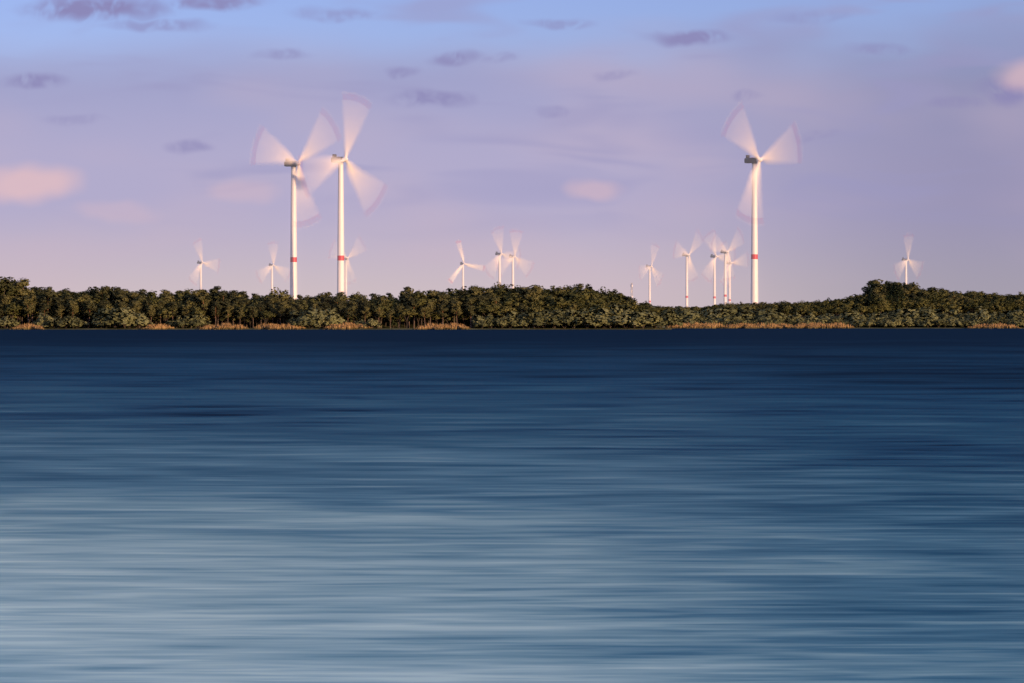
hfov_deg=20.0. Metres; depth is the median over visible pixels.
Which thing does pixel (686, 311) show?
willow shrub
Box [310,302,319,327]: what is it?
pine tree
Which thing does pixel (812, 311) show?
broadleaf tree
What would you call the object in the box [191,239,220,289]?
wind turbine
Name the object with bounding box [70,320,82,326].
willow shrub
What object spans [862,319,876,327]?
willow shrub
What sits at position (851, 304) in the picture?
broadleaf tree
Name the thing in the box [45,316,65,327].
willow shrub
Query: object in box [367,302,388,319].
broadleaf tree
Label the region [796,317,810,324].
willow shrub
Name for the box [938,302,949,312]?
broadleaf tree
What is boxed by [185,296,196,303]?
pine tree
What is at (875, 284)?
pine tree
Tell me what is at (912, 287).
pine tree
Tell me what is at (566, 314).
willow shrub
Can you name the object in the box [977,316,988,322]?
willow shrub
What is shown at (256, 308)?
broadleaf tree
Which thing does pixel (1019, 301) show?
broadleaf tree
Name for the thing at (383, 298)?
pine tree
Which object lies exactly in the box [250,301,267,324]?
understory tree
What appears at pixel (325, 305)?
pine tree
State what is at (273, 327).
reed patch
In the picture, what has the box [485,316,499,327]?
willow shrub
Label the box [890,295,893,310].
spruce tree
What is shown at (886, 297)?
spruce tree
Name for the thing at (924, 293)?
pine tree
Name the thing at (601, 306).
broadleaf tree
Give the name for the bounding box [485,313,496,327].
willow shrub
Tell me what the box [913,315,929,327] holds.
willow shrub
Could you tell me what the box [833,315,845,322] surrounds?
willow shrub
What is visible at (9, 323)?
willow shrub
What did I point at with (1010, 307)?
broadleaf tree
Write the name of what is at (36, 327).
reed patch
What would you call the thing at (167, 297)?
pine tree
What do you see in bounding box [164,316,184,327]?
willow shrub
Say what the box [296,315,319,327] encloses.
willow shrub
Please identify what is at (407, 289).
pine tree
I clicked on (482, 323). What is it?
willow shrub
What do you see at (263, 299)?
pine tree
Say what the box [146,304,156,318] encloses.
pine tree
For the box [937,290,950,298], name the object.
broadleaf tree
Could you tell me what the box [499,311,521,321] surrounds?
willow shrub
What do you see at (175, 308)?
broadleaf tree
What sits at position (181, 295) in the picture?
broadleaf tree
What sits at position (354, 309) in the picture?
pine tree
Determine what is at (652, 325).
willow shrub
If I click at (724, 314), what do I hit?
willow shrub
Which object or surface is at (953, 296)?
pine tree
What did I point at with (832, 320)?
willow shrub
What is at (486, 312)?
understory tree
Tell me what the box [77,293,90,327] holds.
pine tree
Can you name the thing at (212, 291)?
broadleaf tree
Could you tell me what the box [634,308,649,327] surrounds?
broadleaf tree
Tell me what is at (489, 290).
pine tree
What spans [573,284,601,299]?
broadleaf tree
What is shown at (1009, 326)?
reed patch
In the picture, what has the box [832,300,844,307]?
broadleaf tree
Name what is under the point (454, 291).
broadleaf tree
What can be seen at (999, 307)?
broadleaf tree
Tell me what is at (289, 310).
pine tree
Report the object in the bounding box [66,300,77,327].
pine tree
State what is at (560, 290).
pine tree
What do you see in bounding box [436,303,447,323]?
pine tree
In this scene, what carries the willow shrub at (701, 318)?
on the ground
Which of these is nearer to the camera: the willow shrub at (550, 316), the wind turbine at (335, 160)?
the willow shrub at (550, 316)
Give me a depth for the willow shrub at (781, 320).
1576.44 m
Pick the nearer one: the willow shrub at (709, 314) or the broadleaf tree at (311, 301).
the broadleaf tree at (311, 301)
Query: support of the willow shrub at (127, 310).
on the ground
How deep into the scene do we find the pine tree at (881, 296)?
1600.50 m
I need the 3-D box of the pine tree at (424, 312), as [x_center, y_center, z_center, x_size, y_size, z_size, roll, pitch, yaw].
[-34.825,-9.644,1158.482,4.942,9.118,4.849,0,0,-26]
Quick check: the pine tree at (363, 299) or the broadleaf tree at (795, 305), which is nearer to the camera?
the pine tree at (363, 299)
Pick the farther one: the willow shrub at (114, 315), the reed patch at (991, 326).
the reed patch at (991, 326)
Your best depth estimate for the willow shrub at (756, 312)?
1597.09 m
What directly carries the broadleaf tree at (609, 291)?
on the ground
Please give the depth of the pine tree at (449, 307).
1163.91 m
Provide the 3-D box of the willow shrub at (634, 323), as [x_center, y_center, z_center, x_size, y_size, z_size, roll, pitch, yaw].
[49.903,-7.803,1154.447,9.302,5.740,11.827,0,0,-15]
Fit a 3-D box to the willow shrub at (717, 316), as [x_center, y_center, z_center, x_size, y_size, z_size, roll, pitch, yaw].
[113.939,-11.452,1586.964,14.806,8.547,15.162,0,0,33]
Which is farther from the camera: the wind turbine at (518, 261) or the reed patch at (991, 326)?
the wind turbine at (518, 261)
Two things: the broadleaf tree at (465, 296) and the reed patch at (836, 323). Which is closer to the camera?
the broadleaf tree at (465, 296)
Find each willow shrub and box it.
[0,316,17,327]
[3,318,20,327]
[31,313,55,327]
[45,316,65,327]
[56,316,76,327]
[62,314,82,327]
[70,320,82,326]
[75,317,89,327]
[91,313,111,327]
[91,318,106,327]
[96,309,126,327]
[98,308,125,325]
[110,308,142,327]
[114,312,136,327]
[120,315,138,327]
[122,307,147,327]
[127,314,150,327]
[131,313,153,327]
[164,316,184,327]
[169,320,183,327]
[173,318,194,327]
[174,314,195,327]
[186,319,202,327]
[190,313,212,327]
[287,317,301,326]
[289,310,313,327]
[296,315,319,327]
[302,307,326,327]
[314,316,331,327]
[319,315,339,325]
[322,307,346,325]
[354,319,365,325]
[361,318,381,327]
[472,315,491,327]
[474,321,487,327]
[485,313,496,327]
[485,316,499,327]
[490,315,514,327]
[495,317,506,327]
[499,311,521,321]
[500,316,518,327]
[515,318,532,327]
[516,317,536,327]
[517,313,528,327]
[522,311,545,327]
[527,310,553,327]
[538,310,563,327]
[545,309,568,327]
[546,309,577,327]
[551,308,577,327]
[557,311,588,327]
[570,308,603,327]
[572,310,598,327]
[590,307,620,327]
[590,312,625,327]
[601,304,623,327]
[604,315,619,327]
[612,309,643,327]
[615,305,636,327]
[626,315,646,327]
[630,311,661,327]
[637,310,651,325]
[645,312,663,327]
[654,310,676,328]
[659,308,682,327]
[675,307,703,318]
[679,314,701,320]
[684,318,697,324]
[686,310,707,319]
[694,317,706,323]
[697,311,720,320]
[703,308,730,318]
[708,313,723,322]
[713,305,738,318]
[719,318,732,323]
[725,308,742,315]
[725,316,742,320]
[735,303,764,318]
[736,319,748,323]
[738,310,754,319]
[754,311,790,322]
[761,307,790,319]
[771,318,783,322]
[784,315,799,322]
[792,312,806,319]
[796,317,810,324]
[803,313,818,319]
[816,318,827,323]
[822,312,834,318]
[825,317,838,325]
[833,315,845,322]
[840,311,855,320]
[845,314,867,327]
[850,316,866,327]
[853,321,865,327]
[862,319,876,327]
[867,312,884,317]
[869,317,883,327]
[876,310,906,327]
[876,318,893,327]
[883,319,898,326]
[891,319,903,326]
[894,307,915,320]
[898,318,915,326]
[901,308,922,318]
[903,314,913,327]
[909,311,920,327]
[911,320,927,327]
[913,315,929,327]
[916,310,940,327]
[919,307,953,319]
[919,317,933,326]
[929,315,945,327]
[932,320,945,327]
[935,308,959,316]
[938,313,949,327]
[941,321,950,327]
[948,318,964,326]
[955,314,975,320]
[959,320,970,325]
[960,306,989,318]
[965,314,990,320]
[965,321,978,325]
[973,317,981,324]
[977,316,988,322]
[979,309,1003,316]
[985,320,998,324]
[989,312,1010,319]
[991,316,1007,324]
[998,310,1011,318]
[1007,310,1023,320]
[1007,319,1020,325]
[1012,319,1023,327]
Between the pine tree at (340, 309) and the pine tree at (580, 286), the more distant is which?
the pine tree at (580, 286)
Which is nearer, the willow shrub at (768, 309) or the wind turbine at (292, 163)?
the willow shrub at (768, 309)
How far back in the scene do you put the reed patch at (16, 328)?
1152.19 m
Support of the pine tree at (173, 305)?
on the ground
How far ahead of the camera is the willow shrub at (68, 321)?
1153.33 m
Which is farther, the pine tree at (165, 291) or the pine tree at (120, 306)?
the pine tree at (165, 291)
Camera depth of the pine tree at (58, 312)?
1165.01 m
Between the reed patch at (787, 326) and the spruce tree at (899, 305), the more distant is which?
the spruce tree at (899, 305)
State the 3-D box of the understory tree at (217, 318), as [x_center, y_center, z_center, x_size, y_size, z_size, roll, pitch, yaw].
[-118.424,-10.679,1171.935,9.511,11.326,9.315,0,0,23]
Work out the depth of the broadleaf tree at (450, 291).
1173.88 m
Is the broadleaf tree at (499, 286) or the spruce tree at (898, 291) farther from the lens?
the spruce tree at (898, 291)
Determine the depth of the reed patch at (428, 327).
1146.59 m
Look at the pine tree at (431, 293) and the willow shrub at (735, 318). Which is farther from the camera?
the willow shrub at (735, 318)
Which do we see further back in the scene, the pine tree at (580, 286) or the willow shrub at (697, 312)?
the willow shrub at (697, 312)
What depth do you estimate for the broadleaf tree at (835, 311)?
1593.71 m
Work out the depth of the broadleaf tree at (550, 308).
1160.56 m
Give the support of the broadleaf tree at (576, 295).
on the ground
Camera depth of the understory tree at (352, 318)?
1163.38 m
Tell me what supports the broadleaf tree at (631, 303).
on the ground
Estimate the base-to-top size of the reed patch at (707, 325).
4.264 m
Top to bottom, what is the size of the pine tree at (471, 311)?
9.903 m
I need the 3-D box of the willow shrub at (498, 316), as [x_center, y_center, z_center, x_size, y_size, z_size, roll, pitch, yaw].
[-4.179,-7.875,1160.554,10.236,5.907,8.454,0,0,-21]
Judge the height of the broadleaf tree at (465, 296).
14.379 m
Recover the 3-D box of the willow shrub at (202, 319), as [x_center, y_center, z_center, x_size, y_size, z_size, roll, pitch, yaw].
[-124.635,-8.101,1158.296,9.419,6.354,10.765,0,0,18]
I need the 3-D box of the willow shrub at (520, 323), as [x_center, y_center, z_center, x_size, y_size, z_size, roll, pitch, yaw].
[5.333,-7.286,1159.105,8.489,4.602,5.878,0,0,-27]
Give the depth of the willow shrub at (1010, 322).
1560.65 m
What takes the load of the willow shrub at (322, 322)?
on the ground
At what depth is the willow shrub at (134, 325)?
1152.82 m
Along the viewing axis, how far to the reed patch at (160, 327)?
1147.98 m
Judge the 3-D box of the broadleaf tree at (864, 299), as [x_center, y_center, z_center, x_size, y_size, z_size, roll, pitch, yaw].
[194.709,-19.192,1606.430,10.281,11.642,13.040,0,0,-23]
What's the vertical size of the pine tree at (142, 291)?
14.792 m
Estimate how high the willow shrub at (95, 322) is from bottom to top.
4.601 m
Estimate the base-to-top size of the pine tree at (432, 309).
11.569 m
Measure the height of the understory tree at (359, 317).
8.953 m
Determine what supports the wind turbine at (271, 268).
on the ground
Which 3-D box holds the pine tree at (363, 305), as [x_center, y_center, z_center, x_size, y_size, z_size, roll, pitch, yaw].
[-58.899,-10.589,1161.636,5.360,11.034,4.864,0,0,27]
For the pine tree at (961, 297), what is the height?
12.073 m
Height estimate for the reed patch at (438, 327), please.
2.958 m
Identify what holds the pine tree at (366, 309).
on the ground
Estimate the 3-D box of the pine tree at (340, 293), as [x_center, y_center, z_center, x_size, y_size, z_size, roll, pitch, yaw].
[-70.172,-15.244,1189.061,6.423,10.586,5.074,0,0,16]
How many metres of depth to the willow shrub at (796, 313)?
1589.33 m
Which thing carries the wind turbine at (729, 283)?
on the ground
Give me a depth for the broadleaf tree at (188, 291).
1185.01 m
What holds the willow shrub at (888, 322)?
on the ground
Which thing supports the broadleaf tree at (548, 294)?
on the ground
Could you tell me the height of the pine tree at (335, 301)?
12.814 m
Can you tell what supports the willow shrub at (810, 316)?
on the ground
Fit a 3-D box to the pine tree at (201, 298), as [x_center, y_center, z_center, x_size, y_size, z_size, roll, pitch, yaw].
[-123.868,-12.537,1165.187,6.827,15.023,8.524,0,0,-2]
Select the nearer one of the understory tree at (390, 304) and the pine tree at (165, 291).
the understory tree at (390, 304)
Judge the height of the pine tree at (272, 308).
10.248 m
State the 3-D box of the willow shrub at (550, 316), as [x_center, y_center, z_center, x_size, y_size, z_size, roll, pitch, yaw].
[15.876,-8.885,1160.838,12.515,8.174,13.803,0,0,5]
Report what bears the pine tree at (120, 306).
on the ground
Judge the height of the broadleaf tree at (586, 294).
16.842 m
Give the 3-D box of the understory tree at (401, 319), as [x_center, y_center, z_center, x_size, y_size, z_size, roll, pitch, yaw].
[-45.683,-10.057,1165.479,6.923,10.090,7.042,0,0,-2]
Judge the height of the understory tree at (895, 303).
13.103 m
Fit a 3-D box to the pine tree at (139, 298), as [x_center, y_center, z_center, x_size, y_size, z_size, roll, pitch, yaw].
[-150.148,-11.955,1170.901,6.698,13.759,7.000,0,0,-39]
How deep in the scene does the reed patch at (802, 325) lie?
1555.40 m
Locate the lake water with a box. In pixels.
[0,328,1023,682]
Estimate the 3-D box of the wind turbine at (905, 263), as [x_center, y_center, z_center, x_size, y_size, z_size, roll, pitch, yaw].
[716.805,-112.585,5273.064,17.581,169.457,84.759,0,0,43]
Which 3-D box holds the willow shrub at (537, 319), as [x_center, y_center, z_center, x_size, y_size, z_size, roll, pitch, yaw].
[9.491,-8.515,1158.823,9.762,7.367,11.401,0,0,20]
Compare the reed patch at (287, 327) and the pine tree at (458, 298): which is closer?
the reed patch at (287, 327)
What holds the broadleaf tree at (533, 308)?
on the ground
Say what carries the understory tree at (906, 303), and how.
on the ground
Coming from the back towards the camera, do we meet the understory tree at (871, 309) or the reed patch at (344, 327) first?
the understory tree at (871, 309)
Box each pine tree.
[0,277,14,327]
[0,294,13,327]
[0,303,5,315]
[9,297,23,321]
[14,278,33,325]
[21,297,35,323]
[28,294,38,324]
[34,287,45,292]
[35,296,40,318]
[37,303,50,327]
[38,290,56,314]
[52,296,65,327]
[54,304,66,327]
[63,295,72,309]
[64,300,71,327]
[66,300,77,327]
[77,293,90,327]
[81,301,96,327]
[92,286,111,304]
[98,300,110,326]
[109,286,128,295]
[111,290,126,327]
[114,293,130,308]
[114,300,128,307]
[117,303,128,327]
[127,291,140,327]
[128,302,140,327]
[129,300,143,327]
[133,295,145,327]
[135,289,146,294]
[141,300,155,321]
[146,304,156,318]
[154,300,166,323]
[159,289,173,299]
[160,293,175,325]
[167,301,179,327]
[181,305,190,317]
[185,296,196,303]
[185,300,197,327]
[191,289,204,304]
[195,292,210,325]
[205,292,214,325]
[209,302,222,325]
[210,300,223,324]
[211,286,221,293]
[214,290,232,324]
[224,305,235,322]
[226,290,244,324]
[230,302,236,325]
[231,297,246,324]
[235,307,243,318]
[239,291,247,298]
[244,299,251,326]
[248,305,258,327]
[255,302,265,324]
[257,297,268,323]
[265,296,278,310]
[268,303,275,323]
[275,300,290,323]
[275,305,284,324]
[287,307,296,317]
[294,304,304,311]
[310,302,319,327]
[316,292,331,326]
[320,295,333,305]
[321,301,330,327]
[330,297,344,309]
[335,292,345,300]
[335,304,345,316]
[343,306,352,317]
[349,300,358,319]
[350,304,359,323]
[358,297,370,321]
[359,301,368,320]
[360,306,371,318]
[369,293,380,300]
[374,306,382,327]
[377,295,387,327]
[386,309,394,327]
[394,304,403,327]
[399,286,413,317]
[400,293,415,327]
[405,297,420,327]
[418,306,430,323]
[424,300,436,322]
[427,290,436,323]
[434,293,449,324]
[434,294,449,324]
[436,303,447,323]
[447,300,461,322]
[450,295,463,317]
[450,301,462,323]
[456,290,470,323]
[462,297,478,327]
[465,304,475,327]
[468,286,482,319]
[475,295,488,327]
[482,288,495,298]
[482,292,492,327]
[489,296,502,327]
[515,287,528,327]
[518,303,529,313]
[522,289,539,306]
[525,284,543,299]
[550,286,565,294]
[567,303,579,311]
[573,283,586,291]
[624,296,636,327]
[861,287,869,297]
[864,279,883,287]
[868,286,882,298]
[872,283,885,295]
[876,298,886,313]
[877,293,884,304]
[892,282,904,292]
[900,286,911,294]
[903,282,918,295]
[908,293,917,300]
[917,291,927,297]
[950,294,958,314]
[956,295,964,302]
[984,294,992,300]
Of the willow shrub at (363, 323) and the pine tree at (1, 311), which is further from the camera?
the pine tree at (1, 311)
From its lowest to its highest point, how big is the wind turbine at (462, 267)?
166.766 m
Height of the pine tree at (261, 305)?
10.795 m
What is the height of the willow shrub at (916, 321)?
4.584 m
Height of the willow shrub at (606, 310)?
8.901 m
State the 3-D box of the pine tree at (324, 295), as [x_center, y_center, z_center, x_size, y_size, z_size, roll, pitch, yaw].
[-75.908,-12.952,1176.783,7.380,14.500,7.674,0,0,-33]
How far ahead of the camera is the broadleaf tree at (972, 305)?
1593.35 m
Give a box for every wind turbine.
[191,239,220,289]
[252,119,334,299]
[257,241,289,290]
[298,93,380,295]
[329,241,363,296]
[449,240,485,290]
[488,226,520,283]
[496,228,531,287]
[638,243,660,304]
[673,233,701,306]
[705,232,735,304]
[711,233,742,303]
[721,243,748,303]
[729,114,801,302]
[894,233,921,283]
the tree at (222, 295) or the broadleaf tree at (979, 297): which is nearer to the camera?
the tree at (222, 295)
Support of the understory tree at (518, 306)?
on the ground
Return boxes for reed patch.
[9,323,25,329]
[18,323,34,329]
[30,324,45,329]
[141,323,167,329]
[146,324,173,329]
[199,324,213,329]
[212,323,249,329]
[223,322,231,329]
[254,324,281,329]
[268,324,279,329]
[281,324,300,329]
[328,322,351,329]
[337,323,353,329]
[340,322,370,328]
[414,324,435,329]
[423,323,451,329]
[434,323,443,329]
[445,323,463,329]
[448,323,470,329]
[668,323,689,327]
[699,322,719,327]
[721,324,736,327]
[731,323,744,327]
[745,323,754,327]
[779,323,792,327]
[791,323,808,327]
[807,322,820,327]
[818,322,845,327]
[820,322,854,327]
[826,325,844,327]
[966,323,988,327]
[984,323,1008,327]
[1001,324,1019,327]
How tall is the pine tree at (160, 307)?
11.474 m
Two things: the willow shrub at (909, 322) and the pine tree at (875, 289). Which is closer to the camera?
the willow shrub at (909, 322)
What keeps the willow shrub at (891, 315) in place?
on the ground
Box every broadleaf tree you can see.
[0,276,25,327]
[3,302,21,317]
[25,292,42,318]
[42,290,61,327]
[62,290,79,327]
[70,292,95,327]
[88,286,110,299]
[98,304,113,327]
[141,291,163,323]
[143,300,159,321]
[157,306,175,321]
[161,301,182,318]
[173,292,191,302]
[174,297,185,327]
[179,289,193,298]
[190,306,205,316]
[206,289,224,325]
[236,304,252,325]
[244,293,258,301]
[246,301,264,325]
[258,309,275,324]
[262,287,293,303]
[289,299,309,309]
[299,295,320,304]
[329,295,350,323]
[348,296,365,300]
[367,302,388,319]
[370,295,390,327]
[396,308,417,327]
[411,291,436,325]
[429,288,459,312]
[449,286,477,326]
[456,293,481,327]
[475,300,500,327]
[490,282,508,290]
[492,305,516,316]
[493,284,516,301]
[493,291,516,301]
[500,294,526,327]
[525,297,544,327]
[527,303,543,327]
[534,293,551,327]
[536,287,567,327]
[542,297,573,327]
[544,306,561,311]
[547,295,565,308]
[558,290,573,301]
[562,285,577,292]
[562,291,586,327]
[568,300,587,327]
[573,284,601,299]
[573,288,601,326]
[576,291,604,327]
[586,299,606,308]
[592,302,613,314]
[598,287,621,298]
[600,293,622,327]
[606,291,636,304]
[615,300,638,327]
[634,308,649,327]
[636,303,656,327]
[778,305,789,314]
[781,301,793,308]
[792,301,804,308]
[794,306,806,315]
[806,303,815,310]
[807,310,817,315]
[821,304,834,308]
[828,309,842,315]
[829,299,846,306]
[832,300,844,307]
[844,295,861,302]
[844,306,854,313]
[846,300,856,307]
[852,300,866,308]
[853,306,869,314]
[854,296,868,305]
[912,296,929,309]
[917,290,940,300]
[927,302,939,308]
[930,298,941,303]
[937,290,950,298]
[938,293,949,302]
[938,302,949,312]
[944,302,966,313]
[960,302,981,312]
[963,292,974,312]
[963,295,980,301]
[974,294,985,301]
[978,301,993,305]
[988,295,1004,302]
[988,302,1005,313]
[989,297,1004,305]
[998,304,1016,311]
[999,300,1015,311]
[1012,296,1023,306]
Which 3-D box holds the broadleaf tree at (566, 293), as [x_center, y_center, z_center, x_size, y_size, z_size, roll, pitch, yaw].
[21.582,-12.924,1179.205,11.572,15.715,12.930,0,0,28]
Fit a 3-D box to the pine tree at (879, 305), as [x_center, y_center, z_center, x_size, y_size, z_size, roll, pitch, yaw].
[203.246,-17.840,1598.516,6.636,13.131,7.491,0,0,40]
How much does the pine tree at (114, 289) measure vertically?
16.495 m
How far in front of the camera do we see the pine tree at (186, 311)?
1162.69 m
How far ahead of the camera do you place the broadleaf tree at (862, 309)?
1593.45 m
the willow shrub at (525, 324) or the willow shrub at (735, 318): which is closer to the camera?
the willow shrub at (525, 324)
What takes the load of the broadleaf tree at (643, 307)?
on the ground
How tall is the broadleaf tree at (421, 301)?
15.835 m
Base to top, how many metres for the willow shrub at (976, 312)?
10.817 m
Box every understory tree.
[1,293,19,318]
[9,297,27,324]
[21,297,36,322]
[27,300,48,317]
[49,305,62,327]
[74,305,85,320]
[82,295,111,327]
[141,307,155,318]
[155,305,169,322]
[179,298,192,315]
[204,301,213,320]
[208,312,229,323]
[213,301,236,323]
[226,301,242,322]
[240,306,258,327]
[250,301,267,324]
[261,303,276,324]
[271,304,284,323]
[344,308,359,321]
[357,308,369,321]
[370,303,388,327]
[382,301,398,325]
[392,306,406,327]
[403,308,413,325]
[410,304,427,327]
[431,308,444,323]
[437,300,453,323]
[448,306,465,323]
[460,305,469,325]
[474,300,491,315]
[488,296,505,327]
[512,298,528,327]
[652,305,666,310]
[816,308,827,314]
[864,303,876,313]
[867,294,883,311]
[878,298,890,311]
[892,296,906,310]
[901,296,916,308]
[937,299,950,309]
[957,301,967,313]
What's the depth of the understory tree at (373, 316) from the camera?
1164.27 m
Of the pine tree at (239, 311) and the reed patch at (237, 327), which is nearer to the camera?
the reed patch at (237, 327)
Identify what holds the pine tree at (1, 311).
on the ground
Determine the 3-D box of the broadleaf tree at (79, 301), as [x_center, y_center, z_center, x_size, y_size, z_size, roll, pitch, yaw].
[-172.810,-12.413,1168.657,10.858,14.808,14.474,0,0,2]
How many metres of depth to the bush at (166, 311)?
1159.14 m
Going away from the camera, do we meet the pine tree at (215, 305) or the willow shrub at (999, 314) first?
the pine tree at (215, 305)
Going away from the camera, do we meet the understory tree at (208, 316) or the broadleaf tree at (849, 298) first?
the understory tree at (208, 316)
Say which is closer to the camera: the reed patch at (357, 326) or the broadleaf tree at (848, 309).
the reed patch at (357, 326)
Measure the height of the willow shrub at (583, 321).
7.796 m
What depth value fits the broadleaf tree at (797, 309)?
1596.34 m
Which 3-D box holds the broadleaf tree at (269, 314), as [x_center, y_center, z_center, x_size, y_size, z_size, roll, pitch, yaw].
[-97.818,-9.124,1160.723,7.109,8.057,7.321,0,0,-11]
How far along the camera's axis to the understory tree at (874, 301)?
1596.61 m
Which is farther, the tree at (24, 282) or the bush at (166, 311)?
the tree at (24, 282)
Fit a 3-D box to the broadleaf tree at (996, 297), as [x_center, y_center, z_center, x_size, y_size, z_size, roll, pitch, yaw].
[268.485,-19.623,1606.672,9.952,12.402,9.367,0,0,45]
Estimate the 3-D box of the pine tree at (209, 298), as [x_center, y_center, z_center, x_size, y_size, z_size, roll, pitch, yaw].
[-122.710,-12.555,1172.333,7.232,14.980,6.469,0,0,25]
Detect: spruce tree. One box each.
[391,300,396,327]
[883,296,889,314]
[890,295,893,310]
[894,288,901,310]
[895,294,900,312]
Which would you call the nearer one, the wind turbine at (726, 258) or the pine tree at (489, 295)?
the pine tree at (489, 295)
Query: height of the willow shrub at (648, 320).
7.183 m
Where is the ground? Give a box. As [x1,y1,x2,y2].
[0,307,1023,329]
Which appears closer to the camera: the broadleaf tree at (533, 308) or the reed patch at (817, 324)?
the broadleaf tree at (533, 308)
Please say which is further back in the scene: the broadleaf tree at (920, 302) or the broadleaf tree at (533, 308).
the broadleaf tree at (920, 302)
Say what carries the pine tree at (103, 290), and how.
on the ground
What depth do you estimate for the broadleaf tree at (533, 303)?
1170.57 m
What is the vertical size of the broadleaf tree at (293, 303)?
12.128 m
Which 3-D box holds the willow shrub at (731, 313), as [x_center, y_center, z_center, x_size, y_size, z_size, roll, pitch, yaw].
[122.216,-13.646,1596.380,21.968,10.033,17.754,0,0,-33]
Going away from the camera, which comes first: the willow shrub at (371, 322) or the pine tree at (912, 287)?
the willow shrub at (371, 322)
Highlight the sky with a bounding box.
[0,0,1023,308]
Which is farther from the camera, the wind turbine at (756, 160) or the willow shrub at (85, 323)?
the wind turbine at (756, 160)
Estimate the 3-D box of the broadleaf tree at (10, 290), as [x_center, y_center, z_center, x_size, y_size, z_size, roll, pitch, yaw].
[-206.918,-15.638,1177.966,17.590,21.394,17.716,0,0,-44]
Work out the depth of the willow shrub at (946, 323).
1564.23 m
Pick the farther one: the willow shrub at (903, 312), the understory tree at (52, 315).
the willow shrub at (903, 312)
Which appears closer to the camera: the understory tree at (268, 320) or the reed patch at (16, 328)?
the reed patch at (16, 328)
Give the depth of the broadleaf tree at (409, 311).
1156.80 m
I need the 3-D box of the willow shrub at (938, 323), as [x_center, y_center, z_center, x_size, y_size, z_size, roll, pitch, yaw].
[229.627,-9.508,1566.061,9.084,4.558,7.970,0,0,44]
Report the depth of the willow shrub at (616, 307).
1157.16 m
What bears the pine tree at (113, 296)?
on the ground
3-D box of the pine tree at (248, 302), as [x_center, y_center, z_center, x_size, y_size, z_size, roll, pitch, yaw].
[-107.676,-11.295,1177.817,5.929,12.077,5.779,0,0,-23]
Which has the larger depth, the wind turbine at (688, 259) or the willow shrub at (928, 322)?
the wind turbine at (688, 259)
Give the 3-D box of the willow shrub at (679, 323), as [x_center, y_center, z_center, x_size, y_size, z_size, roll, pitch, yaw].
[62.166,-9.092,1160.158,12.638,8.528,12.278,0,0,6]
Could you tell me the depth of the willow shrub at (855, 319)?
1573.46 m
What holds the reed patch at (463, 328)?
on the ground
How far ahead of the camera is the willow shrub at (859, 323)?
1561.25 m
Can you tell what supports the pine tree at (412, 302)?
on the ground
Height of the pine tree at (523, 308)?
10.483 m
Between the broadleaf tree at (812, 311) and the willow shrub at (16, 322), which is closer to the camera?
the willow shrub at (16, 322)
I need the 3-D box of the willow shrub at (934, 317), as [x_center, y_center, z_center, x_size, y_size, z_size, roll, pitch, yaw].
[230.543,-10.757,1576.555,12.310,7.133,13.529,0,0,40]
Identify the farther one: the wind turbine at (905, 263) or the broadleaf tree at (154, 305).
the wind turbine at (905, 263)
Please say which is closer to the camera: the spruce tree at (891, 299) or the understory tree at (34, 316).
the understory tree at (34, 316)
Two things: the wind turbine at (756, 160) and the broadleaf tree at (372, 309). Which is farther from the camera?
the wind turbine at (756, 160)
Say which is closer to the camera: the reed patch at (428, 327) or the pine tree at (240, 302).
the reed patch at (428, 327)
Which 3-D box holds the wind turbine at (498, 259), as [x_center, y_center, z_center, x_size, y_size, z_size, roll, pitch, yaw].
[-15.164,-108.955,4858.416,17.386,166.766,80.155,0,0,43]
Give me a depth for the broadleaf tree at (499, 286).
1195.49 m
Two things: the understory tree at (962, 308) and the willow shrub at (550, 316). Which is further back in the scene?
the understory tree at (962, 308)
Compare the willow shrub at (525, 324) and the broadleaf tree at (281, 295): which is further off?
the broadleaf tree at (281, 295)
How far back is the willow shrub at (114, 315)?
1149.56 m
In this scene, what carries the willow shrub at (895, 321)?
on the ground
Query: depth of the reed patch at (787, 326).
1559.08 m
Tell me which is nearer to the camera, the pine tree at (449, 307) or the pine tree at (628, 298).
the pine tree at (449, 307)
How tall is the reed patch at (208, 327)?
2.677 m
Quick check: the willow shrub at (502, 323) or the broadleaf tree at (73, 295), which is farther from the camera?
the broadleaf tree at (73, 295)
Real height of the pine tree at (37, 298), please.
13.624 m
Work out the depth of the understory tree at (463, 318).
1170.01 m
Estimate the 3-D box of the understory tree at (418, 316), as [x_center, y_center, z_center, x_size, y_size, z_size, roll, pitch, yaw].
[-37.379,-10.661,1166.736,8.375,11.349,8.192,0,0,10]
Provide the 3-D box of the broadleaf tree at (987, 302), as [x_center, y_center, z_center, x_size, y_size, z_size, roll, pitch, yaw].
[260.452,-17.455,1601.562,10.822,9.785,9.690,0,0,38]
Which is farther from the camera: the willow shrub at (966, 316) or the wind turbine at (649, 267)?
the wind turbine at (649, 267)
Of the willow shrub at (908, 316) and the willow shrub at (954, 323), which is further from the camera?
the willow shrub at (908, 316)
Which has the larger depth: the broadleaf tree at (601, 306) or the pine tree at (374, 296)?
the pine tree at (374, 296)
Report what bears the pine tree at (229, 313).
on the ground
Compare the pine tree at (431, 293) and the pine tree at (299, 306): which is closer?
the pine tree at (299, 306)
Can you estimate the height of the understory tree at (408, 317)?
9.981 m
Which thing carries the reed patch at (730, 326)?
on the ground
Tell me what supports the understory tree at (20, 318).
on the ground
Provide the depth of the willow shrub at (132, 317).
1150.77 m
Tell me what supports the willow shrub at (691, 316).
on the ground
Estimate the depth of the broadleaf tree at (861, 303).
1602.83 m
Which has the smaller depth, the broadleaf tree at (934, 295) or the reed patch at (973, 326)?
the reed patch at (973, 326)
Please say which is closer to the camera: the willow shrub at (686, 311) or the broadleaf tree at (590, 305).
the broadleaf tree at (590, 305)

